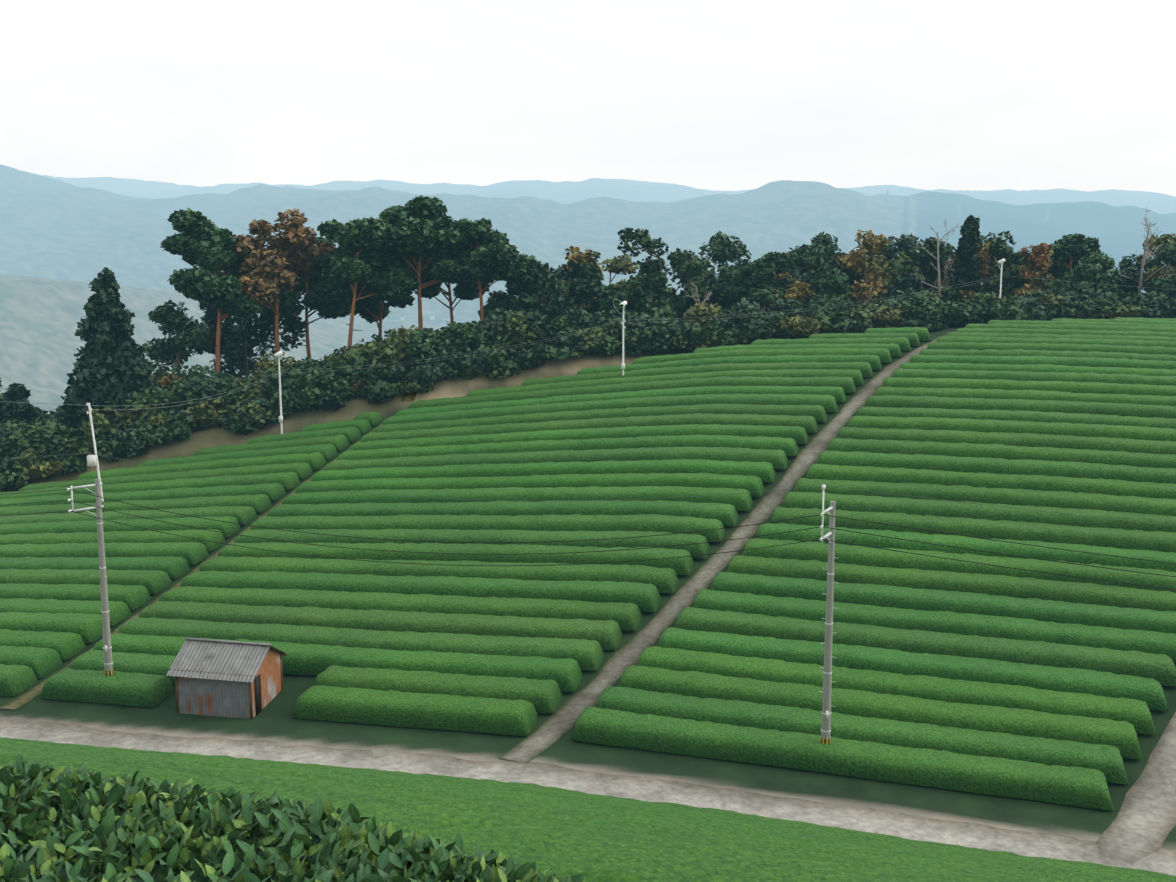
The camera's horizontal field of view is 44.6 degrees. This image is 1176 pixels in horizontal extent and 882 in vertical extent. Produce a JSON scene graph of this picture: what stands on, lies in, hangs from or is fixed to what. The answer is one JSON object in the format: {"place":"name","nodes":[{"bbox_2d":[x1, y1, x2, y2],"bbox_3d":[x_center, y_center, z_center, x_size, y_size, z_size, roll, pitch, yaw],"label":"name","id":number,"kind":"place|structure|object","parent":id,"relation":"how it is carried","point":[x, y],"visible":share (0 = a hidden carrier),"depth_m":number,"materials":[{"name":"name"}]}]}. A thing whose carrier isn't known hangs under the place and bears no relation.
{"place":"outdoors","nodes":[
{"label":"outdoors","id":0,"kind":"place"},
{"bbox_2d":[0,164,1175,850],"bbox_3d":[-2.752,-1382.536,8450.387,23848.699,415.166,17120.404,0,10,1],"label":"ground","id":1,"kind":"structure","parent":0,"point":[64,242],"depth_m":3758.58,"materials":[{"name":"green plant"}]},
{"bbox_2d":[0,378,36,423],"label":"broadleaf tree","id":2,"kind":"object","parent":1,"relation":"on","point":[2,404],"visible":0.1,"depth_m":102.22,"materials":[{"name":"green plant"}]},
{"bbox_2d":[0,382,38,433],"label":"cedar tree","id":3,"kind":"object","parent":1,"relation":"on","point":[25,410],"visible":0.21,"depth_m":96.96,"materials":[{"name":"green plant"}]},
{"bbox_2d":[34,406,48,422],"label":"tree","id":4,"kind":"object","parent":1,"relation":"on","point":[40,412],"visible":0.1,"depth_m":107.67,"materials":[{"name":"green plant"}]},
{"bbox_2d":[43,408,68,420],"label":"tree","id":5,"kind":"object","parent":1,"relation":"on","point":[56,413],"depth_m":105.15,"materials":[{"name":"green plant"}]},
{"bbox_2d":[67,403,113,675],"bbox_3d":[-19.514,4.611,56.373,0.754,12.176,1.358,5,11,26],"label":"utility pole","id":6,"kind":"object","parent":1,"relation":"on","point":[92,460],"visible":0.9,"depth_m":56.64,"materials":[{"name":"concrete"}]},
{"bbox_2d":[50,267,159,437],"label":"cedar tree","id":7,"kind":"object","parent":1,"relation":"on","point":[111,364],"visible":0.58,"depth_m":95.37,"materials":[{"name":"green plant"}]},
{"bbox_2d":[147,374,181,393],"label":"tree","id":8,"kind":"object","parent":1,"relation":"on","point":[165,380],"visible":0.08,"depth_m":99.58,"materials":[{"name":"green plant"}]},
{"bbox_2d":[142,300,214,381],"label":"broadleaf tree","id":9,"kind":"object","parent":1,"relation":"on","point":[171,319],"visible":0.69,"depth_m":103.00,"materials":[{"name":"green plant"}]},
{"bbox_2d":[160,208,277,373],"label":"pine tree","id":10,"kind":"object","parent":1,"relation":"on","point":[201,240],"visible":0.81,"depth_m":98.34,"materials":[{"name":"green plant"}]},
{"bbox_2d":[166,637,288,718],"bbox_3d":[-14.081,9.229,56.422,3.600,2.845,3.359,2,10,13],"label":"corrugated shed","id":11,"kind":"object","parent":1,"relation":"on","point":[228,678],"visible":0.98,"depth_m":55.38,"materials":[{"name":"metal"}]},
{"bbox_2d":[193,299,307,380],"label":"broadleaf tree","id":12,"kind":"object","parent":1,"relation":"on","point":[236,356],"visible":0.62,"depth_m":107.24,"materials":[{"name":"green plant"}]},
{"bbox_2d":[269,349,282,433],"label":"frost fan","id":13,"kind":"object","parent":1,"relation":"on","point":[277,354],"visible":0.88,"depth_m":93.22,"materials":[{"name":"metal"}]},
{"bbox_2d":[216,208,338,363],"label":"pine tree","id":14,"kind":"object","parent":1,"relation":"on","point":[297,240],"visible":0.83,"depth_m":100.95,"materials":[{"name":"brown plant"}]},
{"bbox_2d":[0,753,593,881],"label":"tea bush","id":15,"kind":"object","parent":1,"relation":"on","point":[60,824],"visible":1,"depth_m":3.82,"materials":[{"name":"green plant"}]},
{"bbox_2d":[260,236,351,357],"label":"pine tree","id":16,"kind":"object","parent":1,"relation":"on","point":[289,308],"visible":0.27,"depth_m":106.74,"materials":[{"name":"green plant"}]},
{"bbox_2d":[309,217,418,348],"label":"pine tree","id":17,"kind":"object","parent":1,"relation":"on","point":[357,264],"visible":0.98,"depth_m":102.76,"materials":[{"name":"green plant"}]},
{"bbox_2d":[351,263,414,337],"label":"pine tree","id":18,"kind":"object","parent":1,"relation":"on","point":[370,309],"visible":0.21,"depth_m":112.55,"materials":[{"name":"green plant"}]},
{"bbox_2d":[372,310,454,340],"bbox_3d":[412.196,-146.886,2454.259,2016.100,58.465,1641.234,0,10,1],"label":"town houses","id":19,"kind":"structure","parent":1,"relation":"on","point":[432,317],"depth_m":2994.01,"materials":[{"name":"paint"}]},
{"bbox_2d":[370,195,489,330],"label":"pine tree","id":20,"kind":"object","parent":1,"relation":"on","point":[417,228],"visible":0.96,"depth_m":103.29,"materials":[{"name":"green plant"}]},
{"bbox_2d":[406,253,489,323],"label":"pine tree","id":21,"kind":"object","parent":1,"relation":"on","point":[468,290],"visible":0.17,"depth_m":112.32,"materials":[{"name":"green plant"}]},
{"bbox_2d":[449,217,540,324],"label":"pine tree","id":22,"kind":"object","parent":1,"relation":"on","point":[497,255],"visible":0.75,"depth_m":103.88,"materials":[{"name":"green plant"}]},
{"bbox_2d":[478,280,540,321],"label":"broadleaf tree","id":23,"kind":"object","parent":1,"relation":"on","point":[498,299],"visible":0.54,"depth_m":107.90,"materials":[{"name":"green plant"}]},
{"bbox_2d":[509,261,579,324],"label":"broadleaf tree","id":24,"kind":"object","parent":1,"relation":"on","point":[554,305],"visible":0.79,"depth_m":104.30,"materials":[{"name":"green plant"}]},
{"bbox_2d":[539,262,570,310],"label":"tree","id":25,"kind":"object","parent":1,"relation":"on","point":[559,273],"visible":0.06,"depth_m":113.13,"materials":[{"name":"green plant"}]},
{"bbox_2d":[541,246,603,313],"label":"broadleaf tree","id":26,"kind":"object","parent":1,"relation":"on","point":[588,255],"visible":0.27,"depth_m":107.13,"materials":[{"name":"green plant"}]},
{"bbox_2d":[0,317,1175,881],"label":"tea field hedges","id":27,"kind":"object","parent":1,"relation":"on","point":[1000,679],"visible":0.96,"depth_m":64.24,"materials":[{"name":"green plant"}]},
{"bbox_2d":[0,285,1175,491],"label":"hedge","id":28,"kind":"object","parent":1,"relation":"on","point":[250,409],"visible":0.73,"depth_m":99.25,"materials":[{"name":"green plant"}]},
{"bbox_2d":[0,331,1175,875],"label":"farm tracks","id":29,"kind":"object","parent":1,"relation":"on","point":[1138,829],"visible":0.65,"depth_m":50.32,"materials":[{"name":"soil"}]},
{"bbox_2d":[561,259,620,315],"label":"tree","id":30,"kind":"object","parent":1,"relation":"on","point":[586,284],"visible":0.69,"depth_m":106.59,"materials":[{"name":"green plant"}]},
{"bbox_2d":[171,190,1048,265],"bbox_3d":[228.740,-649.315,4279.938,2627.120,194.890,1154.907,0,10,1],"label":"transmission pylons","id":31,"kind":"object","parent":1,"relation":"on","point":[759,209],"visible":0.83,"depth_m":4282.24,"materials":[{"name":"metal"}]},
{"bbox_2d":[591,286,630,316],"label":"tree","id":32,"kind":"object","parent":1,"relation":"on","point":[611,293],"visible":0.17,"depth_m":110.40,"materials":[{"name":"green plant"}]},
{"bbox_2d":[601,254,638,292],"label":"broadleaf tree","id":33,"kind":"object","parent":1,"relation":"on","point":[622,265],"visible":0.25,"depth_m":113.72,"materials":[{"name":"green plant"}]},
{"bbox_2d":[613,299,626,374],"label":"frost fan","id":34,"kind":"object","parent":1,"relation":"on","point":[622,304],"visible":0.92,"depth_m":93.63,"materials":[{"name":"metal"}]},
{"bbox_2d":[611,279,628,295],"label":"tree","id":35,"kind":"object","parent":1,"relation":"on","point":[620,285],"visible":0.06,"depth_m":117.37,"materials":[{"name":"green plant"}]},
{"bbox_2d":[615,273,673,316],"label":"tree","id":36,"kind":"object","parent":1,"relation":"on","point":[629,299],"visible":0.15,"depth_m":109.62,"materials":[{"name":"green plant"}]},
{"bbox_2d":[626,271,675,314],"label":"tree","id":37,"kind":"object","parent":1,"relation":"on","point":[639,289],"visible":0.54,"depth_m":107.81,"materials":[{"name":"green plant"}]},
{"bbox_2d":[629,287,673,317],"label":"broadleaf tree","id":38,"kind":"object","parent":1,"relation":"on","point":[661,292],"visible":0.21,"depth_m":109.36,"materials":[{"name":"green plant"}]},
{"bbox_2d":[617,227,715,299],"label":"tree","id":39,"kind":"object","parent":1,"relation":"on","point":[678,258],"visible":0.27,"depth_m":114.66,"materials":[{"name":"green plant"}]},
{"bbox_2d":[670,289,710,319],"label":"broadleaf tree","id":40,"kind":"object","parent":1,"relation":"on","point":[680,298],"visible":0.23,"depth_m":111.67,"materials":[{"name":"green plant"}]},
{"bbox_2d":[673,260,712,317],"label":"tree","id":41,"kind":"object","parent":1,"relation":"on","point":[693,271],"visible":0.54,"depth_m":111.39,"materials":[{"name":"green plant"}]},
{"bbox_2d":[683,281,711,305],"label":"broadleaf tree","id":42,"kind":"object","parent":1,"relation":"on","point":[709,294],"visible":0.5,"depth_m":109.23,"materials":[{"name":"plant"}]},
{"bbox_2d":[706,279,715,306],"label":"tree","id":43,"kind":"object","parent":1,"relation":"on","point":[712,282],"visible":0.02,"depth_m":114.58,"materials":[{"name":"green plant"}]},
{"bbox_2d":[708,265,744,308],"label":"tree","id":44,"kind":"object","parent":1,"relation":"on","point":[727,276],"visible":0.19,"depth_m":112.96,"materials":[{"name":"green plant"}]},
{"bbox_2d":[699,230,755,303],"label":"tree","id":45,"kind":"object","parent":1,"relation":"on","point":[723,248],"visible":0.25,"depth_m":119.25,"materials":[{"name":"green plant"}]},
{"bbox_2d":[710,283,747,315],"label":"broadleaf tree","id":46,"kind":"object","parent":1,"relation":"on","point":[730,294],"visible":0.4,"depth_m":112.48,"materials":[{"name":"green plant"}]},
{"bbox_2d":[736,251,790,306],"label":"pine tree","id":47,"kind":"object","parent":1,"relation":"on","point":[765,267],"visible":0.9,"depth_m":110.91,"materials":[{"name":"green plant"}]},
{"bbox_2d":[735,252,794,311],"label":"tree","id":48,"kind":"object","parent":1,"relation":"on","point":[744,268],"visible":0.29,"depth_m":112.53,"materials":[{"name":"green plant"}]},
{"bbox_2d":[761,272,814,315],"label":"tree","id":49,"kind":"object","parent":1,"relation":"on","point":[798,291],"visible":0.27,"depth_m":110.63,"materials":[{"name":"green plant"}]},
{"bbox_2d":[760,244,836,297],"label":"tree","id":50,"kind":"object","parent":1,"relation":"on","point":[800,256],"visible":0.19,"depth_m":122.59,"materials":[{"name":"green plant"}]},
{"bbox_2d":[793,279,814,302],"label":"broadleaf tree","id":51,"kind":"object","parent":1,"relation":"on","point":[808,298],"depth_m":117.65,"materials":[{"name":"green plant"}]},
{"bbox_2d":[819,485,837,743],"bbox_3d":[8.330,6.713,49.946,0.604,10.759,1.386,3,10,15],"label":"utility pole","id":52,"kind":"object","parent":1,"relation":"on","point":[825,738],"visible":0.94,"depth_m":50.32,"materials":[{"name":"concrete"}]},
{"bbox_2d":[808,268,850,302],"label":"broadleaf tree","id":53,"kind":"object","parent":1,"relation":"on","point":[831,281],"visible":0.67,"depth_m":110.48,"materials":[{"name":"green plant"}]},
{"bbox_2d":[803,251,860,306],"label":"tree","id":54,"kind":"object","parent":1,"relation":"on","point":[818,266],"visible":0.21,"depth_m":114.88,"materials":[{"name":"green plant"}]},
{"bbox_2d":[790,231,874,291],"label":"tree","id":55,"kind":"object","parent":1,"relation":"on","point":[820,240],"visible":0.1,"depth_m":125.81,"materials":[{"name":"green plant"}]},
{"bbox_2d":[837,230,890,303],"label":"broadleaf tree","id":56,"kind":"object","parent":1,"relation":"on","point":[855,262],"visible":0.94,"depth_m":113.34,"materials":[{"name":"green plant"}]},
{"bbox_2d":[857,254,899,303],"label":"tree","id":57,"kind":"object","parent":1,"relation":"on","point":[883,261],"visible":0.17,"depth_m":120.41,"materials":[{"name":"green plant"}]},
{"bbox_2d":[849,233,918,301],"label":"tree","id":58,"kind":"object","parent":1,"relation":"on","point":[890,251],"visible":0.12,"depth_m":124.07,"materials":[{"name":"green plant"}]},
{"bbox_2d":[879,246,925,297],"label":"broadleaf tree","id":59,"kind":"object","parent":1,"relation":"on","point":[904,265],"visible":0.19,"depth_m":118.86,"materials":[{"name":"green plant"}]},
{"bbox_2d":[882,273,923,299],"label":"tree","id":60,"kind":"object","parent":1,"relation":"on","point":[913,282],"visible":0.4,"depth_m":115.03,"materials":[{"name":"green plant"}]},
{"bbox_2d":[905,220,957,296],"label":"broadleaf tree","id":61,"kind":"object","parent":1,"relation":"on","point":[939,281],"visible":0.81,"depth_m":116.51,"materials":[{"name":"plant"}]},
{"bbox_2d":[910,237,956,302],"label":"tree","id":62,"kind":"object","parent":1,"relation":"on","point":[927,259],"visible":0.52,"depth_m":118.53,"materials":[{"name":"green plant"}]},
{"bbox_2d":[920,263,952,289],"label":"tree","id":63,"kind":"object","parent":1,"relation":"on","point":[928,288],"depth_m":122.78,"materials":[{"name":"green plant"}]},
{"bbox_2d":[934,242,996,302],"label":"tree","id":64,"kind":"object","parent":1,"relation":"on","point":[985,269],"visible":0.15,"depth_m":119.11,"materials":[{"name":"green plant"}]},
{"bbox_2d":[949,215,984,303],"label":"cedar tree","id":65,"kind":"object","parent":1,"relation":"on","point":[967,272],"visible":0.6,"depth_m":118.21,"materials":[{"name":"green plant"}]},
{"bbox_2d":[947,231,1016,283],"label":"tree","id":66,"kind":"object","parent":1,"relation":"on","point":[991,239],"visible":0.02,"depth_m":125.40,"materials":[{"name":"green plant"}]},
{"bbox_2d":[981,241,995,289],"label":"broadleaf tree","id":67,"kind":"object","parent":1,"relation":"on","point":[988,263],"depth_m":125.80,"materials":[{"name":"green plant"}]},
{"bbox_2d":[994,257,1005,302],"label":"frost fan","id":68,"kind":"object","parent":1,"relation":"on","point":[1001,261],"visible":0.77,"depth_m":106.69,"materials":[{"name":"metal"}]},
{"bbox_2d":[976,238,1041,297],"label":"tree","id":69,"kind":"object","parent":1,"relation":"on","point":[998,250],"visible":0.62,"depth_m":118.21,"materials":[{"name":"green plant"}]},
{"bbox_2d":[1006,274,1054,294],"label":"tree","id":70,"kind":"object","parent":1,"relation":"on","point":[1041,283],"visible":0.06,"depth_m":117.34,"materials":[{"name":"green plant"}]},
{"bbox_2d":[1010,242,1058,296],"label":"broadleaf tree","id":71,"kind":"object","parent":1,"relation":"on","point":[1041,255],"visible":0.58,"depth_m":116.45,"materials":[{"name":"brown plant"}]},
{"bbox_2d":[1043,260,1077,279],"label":"tree","id":72,"kind":"object","parent":1,"relation":"on","point":[1060,272],"visible":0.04,"depth_m":121.79,"materials":[{"name":"green plant"}]},
{"bbox_2d":[1047,233,1100,275],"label":"pine tree","id":73,"kind":"object","parent":1,"relation":"on","point":[1070,248],"visible":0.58,"depth_m":120.68,"materials":[{"name":"green plant"}]},
{"bbox_2d":[1047,252,1121,294],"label":"tree","id":74,"kind":"object","parent":1,"relation":"on","point":[1091,266],"visible":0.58,"depth_m":114.89,"materials":[{"name":"green plant"}]},
{"bbox_2d":[1073,277,1118,296],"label":"tree","id":75,"kind":"object","parent":1,"relation":"on","point":[1112,286],"visible":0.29,"depth_m":113.51,"materials":[{"name":"green plant"}]},
{"bbox_2d":[1080,247,1120,301],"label":"broadleaf tree","id":76,"kind":"object","parent":1,"relation":"on","point":[1094,250],"visible":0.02,"depth_m":117.69,"materials":[{"name":"green plant"}]},
{"bbox_2d":[1116,289,1131,301],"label":"tree","id":77,"kind":"object","parent":1,"relation":"on","point":[1122,293],"visible":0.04,"depth_m":117.43,"materials":[{"name":"green plant"}]},
{"bbox_2d":[1116,267,1143,299],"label":"tree","id":78,"kind":"object","parent":1,"relation":"on","point":[1124,283],"visible":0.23,"depth_m":120.97,"materials":[{"name":"green plant"}]},
{"bbox_2d":[1110,207,1175,294],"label":"broadleaf tree","id":79,"kind":"object","parent":1,"relation":"on","point":[1143,262],"visible":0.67,"depth_m":120.45,"materials":[{"name":"grey plant"}]},
{"bbox_2d":[1116,253,1170,294],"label":"tree","id":80,"kind":"object","parent":1,"relation":"on","point":[1125,262],"visible":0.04,"depth_m":128.73,"materials":[{"name":"green plant"}]},
{"bbox_2d":[1142,233,1175,297],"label":"tree","id":81,"kind":"object","parent":1,"relation":"on","point":[1163,239],"visible":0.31,"depth_m":125.18,"materials":[{"name":"green plant"}]},
{"bbox_2d":[1142,260,1175,284],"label":"broadleaf tree","id":82,"kind":"object","parent":1,"relation":"on","point":[1147,274],"visible":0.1,"depth_m":125.27,"materials":[{"name":"green plant"}]},
{"bbox_2d":[1144,241,1175,299],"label":"broadleaf tree","id":83,"kind":"object","parent":1,"relation":"on","point":[1169,257],"visible":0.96,"depth_m":117.51,"materials":[{"name":"green plant"}]},
{"bbox_2d":[0,275,1175,589],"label":"power lines","id":84,"kind":"object","parent":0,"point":[614,499],"visible":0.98,"depth_m":51.52,"materials":[{"name":"black metal"}]},
{"bbox_2d":[0,0,1175,196],"label":"sky","id":85,"kind":"structure","parent":0,"point":[717,95],"materials":[{"name":"white"}]}
]}

